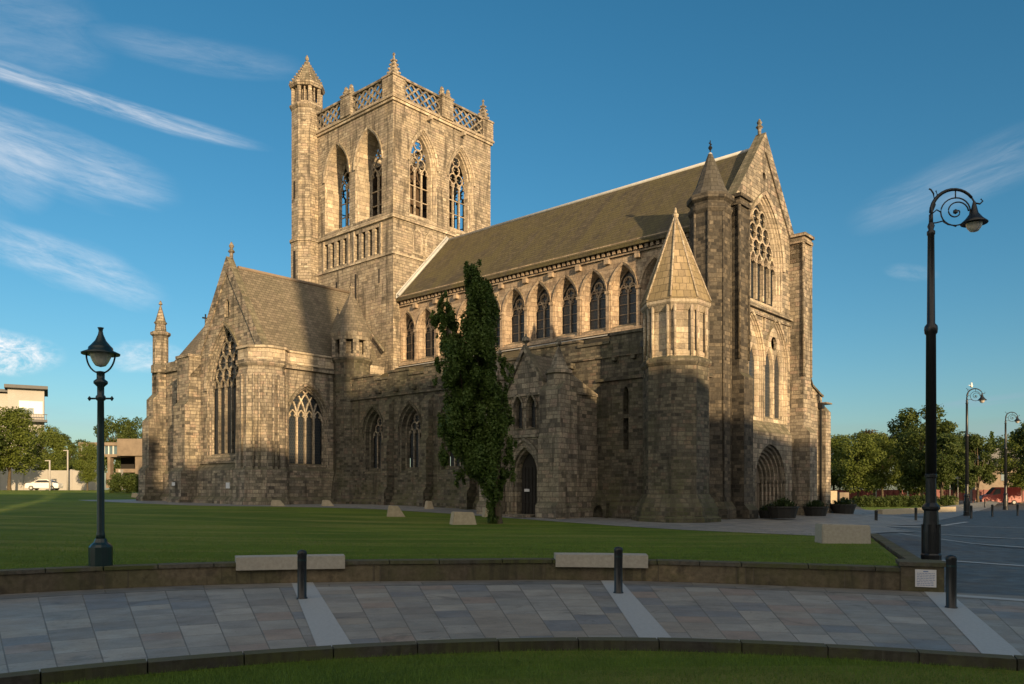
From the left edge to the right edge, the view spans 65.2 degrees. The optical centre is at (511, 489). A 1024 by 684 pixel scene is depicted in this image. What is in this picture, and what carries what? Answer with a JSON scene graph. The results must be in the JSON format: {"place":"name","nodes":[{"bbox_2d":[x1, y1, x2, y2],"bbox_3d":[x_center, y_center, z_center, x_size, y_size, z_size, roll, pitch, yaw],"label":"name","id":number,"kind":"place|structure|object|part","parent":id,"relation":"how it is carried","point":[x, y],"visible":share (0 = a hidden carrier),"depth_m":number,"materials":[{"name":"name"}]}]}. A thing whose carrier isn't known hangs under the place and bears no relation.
{"place":"outdoors","nodes":[
{"label":"outdoors","id":0,"kind":"place"},
{"bbox_2d":[0,490,897,568],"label":"lawn","id":1,"kind":"structure","parent":0,"point":[28,510],"depth_m":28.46,"materials":[{"name":"green plant"}]},
{"bbox_2d":[0,429,12,452],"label":"tree","id":2,"kind":"object","parent":1,"relation":"on","point":[3,442],"visible":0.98,"depth_m":104.02,"materials":[{"name":"green plant"}]},
{"bbox_2d":[0,406,40,489],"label":"tree","id":3,"kind":"object","parent":1,"relation":"on","point":[13,423],"visible":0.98,"depth_m":106.99,"materials":[{"name":"green plant"}]},
{"bbox_2d":[25,479,62,489],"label":"parked car","id":4,"kind":"object","parent":1,"relation":"on","point":[38,484],"visible":0.9,"depth_m":108.21,"materials":[{"name":"white paint"}]},
{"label":"side window","id":5,"kind":"part","parent":4,"relation":"part of","materials":[{"name":"black glass"}]},
{"bbox_2d":[45,460,50,490],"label":"lamp column","id":6,"kind":"structure","parent":1,"relation":"on","point":[49,474],"depth_m":104.94,"materials":[{"name":"grey metal"}]},
{"bbox_2d":[30,424,72,469],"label":"tree","id":7,"kind":"object","parent":1,"relation":"on","point":[49,438],"visible":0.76,"depth_m":117.45,"materials":[{"name":"green plant"}]},
{"bbox_2d":[0,469,122,489],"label":"boundary wall","id":8,"kind":"structure","parent":1,"relation":"on","point":[19,481],"depth_m":115.70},
{"bbox_2d":[50,432,76,469],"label":"tree","id":9,"kind":"object","parent":1,"relation":"on","point":[63,462],"visible":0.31,"depth_m":149.00,"materials":[{"name":"green plant"}]},
{"bbox_2d":[63,450,68,489],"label":"lamp column","id":10,"kind":"structure","parent":1,"relation":"on","point":[67,469],"depth_m":111.94,"materials":[{"name":"grey metal"}]},
{"bbox_2d":[72,440,105,490],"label":"tree","id":11,"kind":"object","parent":1,"relation":"on","point":[86,467],"visible":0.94,"depth_m":107.37,"materials":[{"name":"green plant"}]},
{"bbox_2d":[78,439,141,487],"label":"concrete building","id":12,"kind":"structure","parent":1,"relation":"on","point":[127,453],"depth_m":119.00,"materials":[{"name":"beige concrete"}]},
{"bbox_2d":[93,415,129,472],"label":"tree","id":13,"kind":"object","parent":1,"relation":"on","point":[111,427],"visible":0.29,"depth_m":148.94,"materials":[{"name":"green plant"}]},
{"bbox_2d":[105,472,138,492],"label":"hedge","id":14,"kind":"object","parent":1,"relation":"on","point":[126,482],"visible":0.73,"depth_m":84.29,"materials":[{"name":"green plant"}]},
{"bbox_2d":[121,416,142,438],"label":"tree","id":15,"kind":"object","parent":1,"relation":"on","point":[134,433],"visible":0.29,"depth_m":148.81,"materials":[{"name":"green plant"}]},
{"bbox_2d":[271,500,284,505],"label":"stone block","id":16,"kind":"structure","parent":1,"relation":"on","point":[276,503],"depth_m":49.42,"materials":[{"name":"stone"}]},
{"bbox_2d":[321,500,333,505],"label":"stone block","id":17,"kind":"structure","parent":1,"relation":"on","point":[326,503],"depth_m":50.42,"materials":[{"name":"stone"}]},
{"bbox_2d":[387,505,404,516],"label":"stone block","id":18,"kind":"structure","parent":1,"relation":"on","point":[394,511],"depth_m":39.26,"materials":[{"name":"stone"}]},
{"bbox_2d":[424,501,433,508],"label":"stone block","id":19,"kind":"structure","parent":1,"relation":"on","point":[428,504],"depth_m":48.32,"materials":[{"name":"stone"}]},
{"bbox_2d":[0,558,900,598],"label":"wall","id":20,"kind":"structure","parent":1,"relation":"on","point":[71,578],"depth_m":16.94,"materials":[{"name":"stone"}]},
{"bbox_2d":[80,327,119,569],"bbox_3d":[-8.420,-0.832,16.400,0.735,4.995,0.735,0,0,0],"label":"street lamp","id":21,"kind":"object","parent":20,"relation":"on","point":[99,351],"visible":0.99,"depth_m":16.33,"materials":[{"name":"black metal"}]},
{"bbox_2d":[235,554,344,570],"bbox_3d":[-4.807,1.562,17.336,2.346,0.275,0.575,0,0,-11],"label":"stone bench","id":22,"kind":"object","parent":20,"relation":"on","point":[286,562],"visible":0.93,"depth_m":17.10,"materials":[{"name":"grey stone"}]},
{"bbox_2d":[554,553,647,567],"bbox_3d":[1.954,1.562,17.811,2.097,0.275,0.591,0,0,8],"label":"stone bench","id":23,"kind":"object","parent":20,"relation":"on","point":[635,560],"visible":0.9,"depth_m":17.59,"materials":[{"name":"grey stone"}]},
{"bbox_2d":[449,512,476,524],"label":"stone block","id":24,"kind":"structure","parent":1,"relation":"on","point":[462,518],"depth_m":34.05,"materials":[{"name":"stone"}]},
{"bbox_2d":[430,259,517,523],"bbox_3d":[-1.691,-4.115,35.177,3.902,12.042,3.023,0,0,0],"label":"tree","id":25,"kind":"object","parent":1,"relation":"on","point":[475,437],"visible":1,"depth_m":34.81,"materials":[{"name":"green plant"}]},
{"bbox_2d":[482,507,487,516],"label":"stone block","id":26,"kind":"structure","parent":1,"relation":"on","point":[484,513],"depth_m":40.72,"materials":[{"name":"stone"}]},
{"bbox_2d":[815,523,870,543],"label":"stone block","id":27,"kind":"structure","parent":1,"relation":"on","point":[825,533],"depth_m":23.36,"materials":[{"name":"grey stone"}]},
{"bbox_2d":[83,499,912,535],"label":"church path","id":28,"kind":"structure","parent":0,"point":[795,529],"depth_m":36.93,"materials":[{"name":"grey stone"}]},
{"bbox_2d":[0,584,1023,672],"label":"walkway","id":29,"kind":"structure","parent":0,"point":[39,633],"depth_m":12.45,"materials":[{"name":"stone"}]},
{"bbox_2d":[296,550,307,598],"bbox_3d":[-3.848,1.573,14.684,0.200,0.955,0.200,0,0,0],"label":"bollard","id":30,"kind":"object","parent":29,"relation":"on","point":[301,574],"visible":0.91,"depth_m":14.62,"materials":[{"name":"black metal"}]},
{"bbox_2d":[0,637,1023,683],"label":"kerb","id":31,"kind":"structure","parent":29,"relation":"on","point":[74,673],"depth_m":9.93,"materials":[{"name":"grey stone"}]},
{"bbox_2d":[0,580,1023,600],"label":"walkway border","id":32,"kind":"object","parent":29,"relation":"on","point":[454,582],"visible":0.97,"depth_m":16.54,"materials":[{"name":"grey stone"}]},
{"bbox_2d":[895,559,945,596],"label":"end pier","id":33,"kind":"structure","parent":32,"relation":"on","point":[921,575],"depth_m":15.68,"materials":[{"name":"stone"}]},
{"bbox_2d":[613,547,623,593],"bbox_3d":[2.053,1.573,15.467,0.200,0.955,0.200,0,0,0],"label":"bollard","id":34,"kind":"object","parent":29,"relation":"on","point":[618,570],"visible":0.94,"depth_m":15.40,"materials":[{"name":"black metal"}]},
{"bbox_2d":[292,580,1021,656],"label":"walkway strips","id":35,"kind":"object","parent":29,"relation":"on","point":[975,630],"visible":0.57,"depth_m":12.11,"materials":[{"name":"stone"}]},
{"bbox_2d":[945,555,957,607],"bbox_3d":[7.424,1.573,13.541,0.200,0.955,0.200,0,0,0],"label":"bollard","id":36,"kind":"object","parent":29,"relation":"on","point":[951,581],"visible":0.89,"depth_m":13.47,"materials":[{"name":"black metal"}]},
{"bbox_2d":[0,0,1023,489],"label":"sky","id":37,"kind":"structure","parent":0,"point":[141,140],"materials":[{"name":"blue"}]},
{"bbox_2d":[40,492,1023,683],"bbox_3d":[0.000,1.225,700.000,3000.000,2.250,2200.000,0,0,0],"label":"ground","id":38,"kind":"structure","parent":0,"point":[907,497],"depth_m":17.16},
{"bbox_2d":[0,384,47,469],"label":"modern building","id":39,"kind":"structure","parent":38,"relation":"on","point":[31,398],"depth_m":133.72,"materials":[{"name":"white concrete"}]},
{"bbox_2d":[19,400,42,414],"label":"window","id":40,"kind":"structure","parent":39,"relation":"in","point":[36,407],"depth_m":134.27,"materials":[{"name":"white glass"}]},
{"bbox_2d":[67,439,96,469],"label":"tree","id":41,"kind":"object","parent":38,"relation":"on","point":[74,455],"visible":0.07,"depth_m":178.40,"materials":[{"name":"green plant"}]},
{"bbox_2d":[136,52,832,522],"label":"abbey church","id":42,"kind":"structure","parent":38,"relation":"on","point":[654,340],"depth_m":53.03,"materials":[{"name":"stone"}]},
{"bbox_2d":[936,485,949,489],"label":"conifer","id":43,"kind":"object","parent":38,"relation":"on","point":[938,488],"visible":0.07,"depth_m":173.24,"materials":[{"name":"green plant"}]},
{"bbox_2d":[987,431,995,442],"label":"conifer","id":44,"kind":"object","parent":38,"relation":"on","point":[991,433],"visible":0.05,"depth_m":174.80,"materials":[{"name":"green plant"}]},
{"bbox_2d":[981,436,1008,447],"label":"tree","id":45,"kind":"object","parent":38,"relation":"on","point":[995,444],"visible":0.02,"depth_m":149.00,"materials":[{"name":"green plant"}]},
{"bbox_2d":[43,648,1023,683],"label":"lawn","id":46,"kind":"structure","parent":0,"point":[610,674],"depth_m":9.21,"materials":[{"name":"green plant"}]},
{"bbox_2d":[721,501,998,528],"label":"forecourt","id":47,"kind":"structure","parent":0,"point":[858,517],"depth_m":45.01,"materials":[{"name":"grey stone"}]},
{"bbox_2d":[759,504,775,518],"bbox_3d":[14.048,1.167,43.695,1.323,0.805,1.421,0,0,0],"label":"planter","id":48,"kind":"object","parent":47,"relation":"on","point":[763,512],"visible":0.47,"depth_m":43.37,"materials":[{"name":"black plant"}]},
{"bbox_2d":[766,497,798,517],"bbox_3d":[14.133,0.936,41.948,1.810,1.088,2.049,0,0,0],"label":"planter","id":49,"kind":"object","parent":47,"relation":"on","point":[784,508],"visible":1,"depth_m":41.40,"materials":[{"name":"black plant"}]},
{"bbox_2d":[801,500,828,515],"bbox_3d":[18.093,1.073,47.847,1.851,0.994,1.926,0,0,0],"label":"planter","id":50,"kind":"object","parent":47,"relation":"on","point":[816,508],"visible":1,"depth_m":47.44,"materials":[{"name":"black plant"}]},
{"bbox_2d":[830,497,856,513],"bbox_3d":[21.963,1.021,53.077,1.903,1.104,1.958,0,0,0],"label":"planter","id":51,"kind":"object","parent":47,"relation":"on","point":[842,505],"visible":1,"depth_m":52.55,"materials":[{"name":"black plant"}]},
{"bbox_2d":[874,510,877,519],"bbox_3d":[19.775,1.573,43.500,0.200,0.955,0.200,0,0,0],"label":"bollard","id":52,"kind":"object","parent":47,"relation":"on","point":[876,514],"visible":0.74,"depth_m":43.43,"materials":[{"name":"black metal"}]},
{"bbox_2d":[914,507,916,519],"bbox_3d":[25.063,1.573,49.714,0.200,0.955,0.200,0,0,0],"label":"bollard","id":53,"kind":"object","parent":47,"relation":"on","point":[915,513],"visible":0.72,"depth_m":49.65,"materials":[{"name":"black metal"}]},
{"bbox_2d":[857,505,942,509],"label":"park lawn","id":54,"kind":"structure","parent":0,"point":[876,507],"depth_m":87.81,"materials":[{"name":"green plant"}]},
{"bbox_2d":[831,491,836,502],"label":"garden wall","id":55,"kind":"structure","parent":54,"relation":"on","point":[833,495],"depth_m":80.68,"materials":[{"name":"stone"}]},
{"bbox_2d":[831,434,851,490],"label":"tree","id":56,"kind":"object","parent":54,"relation":"on","point":[835,444],"visible":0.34,"depth_m":110.34,"materials":[{"name":"green plant"}]},
{"bbox_2d":[838,492,848,500],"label":"garden wall","id":57,"kind":"structure","parent":54,"relation":"on","point":[843,494],"depth_m":91.33,"materials":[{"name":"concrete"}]},
{"bbox_2d":[831,431,888,496],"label":"tree","id":58,"kind":"object","parent":54,"relation":"on","point":[857,478],"visible":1,"depth_m":102.53,"materials":[{"name":"green plant"}]},
{"bbox_2d":[855,429,889,497],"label":"tree","id":59,"kind":"object","parent":54,"relation":"on","point":[869,432],"visible":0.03,"depth_m":121.91,"materials":[{"name":"green plant"}]},
{"bbox_2d":[862,431,905,497],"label":"tree","id":60,"kind":"object","parent":54,"relation":"on","point":[887,477],"visible":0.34,"depth_m":106.62,"materials":[{"name":"green plant"}]},
{"bbox_2d":[885,430,901,495],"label":"tree","id":61,"kind":"object","parent":54,"relation":"on","point":[891,436],"visible":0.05,"depth_m":115.74,"materials":[{"name":"green plant"}]},
{"bbox_2d":[849,498,958,504],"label":"edging wall","id":62,"kind":"structure","parent":54,"relation":"on","point":[956,503],"depth_m":105.20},
{"bbox_2d":[851,494,958,506],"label":"hedge","id":63,"kind":"object","parent":54,"relation":"on","point":[896,501],"visible":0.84,"depth_m":90.24,"materials":[{"name":"green plant"}]},
{"bbox_2d":[891,423,943,495],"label":"tree","id":64,"kind":"object","parent":54,"relation":"on","point":[913,474],"visible":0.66,"depth_m":99.22,"materials":[{"name":"green plant"}]},
{"bbox_2d":[885,404,961,495],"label":"tree","id":65,"kind":"object","parent":54,"relation":"on","point":[943,427],"visible":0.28,"depth_m":111.08,"materials":[{"name":"green plant"}]},
{"bbox_2d":[919,432,973,505],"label":"tree","id":66,"kind":"object","parent":54,"relation":"on","point":[950,445],"visible":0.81,"depth_m":93.93,"materials":[{"name":"green plant"}]},
{"bbox_2d":[946,431,976,496],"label":"tree","id":67,"kind":"object","parent":54,"relation":"on","point":[957,485],"visible":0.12,"depth_m":119.33,"materials":[{"name":"green plant"}]},
{"bbox_2d":[855,501,1023,595],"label":"plaza","id":68,"kind":"structure","parent":0,"point":[983,578],"depth_m":27.21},
{"bbox_2d":[871,533,920,558],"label":"edging wall","id":69,"kind":"structure","parent":68,"relation":"on","point":[897,551],"depth_m":21.28,"materials":[{"name":"stone"}]},
{"bbox_2d":[876,507,955,514],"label":"edging wall","id":70,"kind":"structure","parent":68,"relation":"on","point":[908,510],"depth_m":66.40,"materials":[{"name":"stone"}]},
{"bbox_2d":[831,489,1023,502],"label":"hoarding","id":71,"kind":"object","parent":68,"relation":"on","point":[960,495],"visible":0.2,"depth_m":126.00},
{"bbox_2d":[920,188,988,559],"bbox_3d":[11.516,-2.922,20.886,1.655,9.945,0.660,0,0,8],"label":"street lamp","id":72,"kind":"object","parent":68,"relation":"on","point":[975,220],"visible":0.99,"depth_m":20.86,"materials":[{"name":"black metal"}]},
{"bbox_2d":[893,522,1023,600],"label":"plaza strips","id":73,"kind":"object","parent":68,"relation":"on","point":[977,562],"visible":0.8,"depth_m":21.97,"materials":[{"name":"stone"}]},
{"bbox_2d":[970,505,972,517],"bbox_3d":[32.174,1.573,56.129,0.200,0.955,0.200,0,0,0],"label":"bollard","id":74,"kind":"object","parent":68,"relation":"on","point":[971,511],"visible":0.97,"depth_m":56.07,"materials":[{"name":"black metal"}]},
{"bbox_2d":[963,388,986,515],"bbox_3d":[35.824,-2.922,61.999,1.655,9.945,0.660,0,0,15],"label":"street lamp","id":75,"kind":"object","parent":68,"relation":"on","point":[966,501],"visible":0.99,"depth_m":62.04,"materials":[{"name":"black metal"}]},
{"bbox_2d":[953,432,997,501],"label":"tree","id":76,"kind":"object","parent":68,"relation":"on","point":[982,469],"visible":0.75,"depth_m":105.54,"materials":[{"name":"green plant"}]},
{"bbox_2d":[991,504,993,516],"bbox_3d":[35.972,1.573,60.000,0.200,0.955,0.200,0,0,0],"label":"bollard","id":77,"kind":"object","parent":68,"relation":"on","point":[992,510],"visible":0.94,"depth_m":59.93,"materials":[{"name":"black metal"}]},
{"bbox_2d":[979,487,1021,504],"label":"van","id":78,"kind":"object","parent":68,"relation":"on","point":[997,495],"visible":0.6,"depth_m":108.25,"materials":[{"name":"red paint"}]},
{"label":"side window","id":79,"kind":"part","parent":78,"relation":"part of","materials":[{"name":"black glass"}]},
{"bbox_2d":[993,432,1023,502],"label":"tree","id":80,"kind":"object","parent":68,"relation":"on","point":[1013,478],"visible":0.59,"depth_m":117.44,"materials":[{"name":"green plant"}]},
{"bbox_2d":[1003,412,1020,509],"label":"street lamp","id":81,"kind":"object","parent":68,"relation":"on","point":[1005,494],"visible":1,"depth_m":80.83,"materials":[{"name":"black metal"}]},
{"bbox_2d":[1010,422,1023,483],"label":"tree","id":82,"kind":"object","parent":68,"relation":"on","point":[1019,431],"visible":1,"depth_m":105.81,"materials":[{"name":"green plant"}]},
{"bbox_2d":[1016,504,1018,515],"bbox_3d":[39.214,1.573,62.143,0.200,0.955,0.200,0,0,0],"label":"bollard","id":83,"kind":"object","parent":68,"relation":"on","point":[1017,509],"visible":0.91,"depth_m":62.08,"materials":[{"name":"black metal"}]},
{"bbox_2d":[950,448,1023,500],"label":"house","id":84,"kind":"structure","parent":0,"point":[999,482],"depth_m":140.00,"materials":[{"name":"concrete"}]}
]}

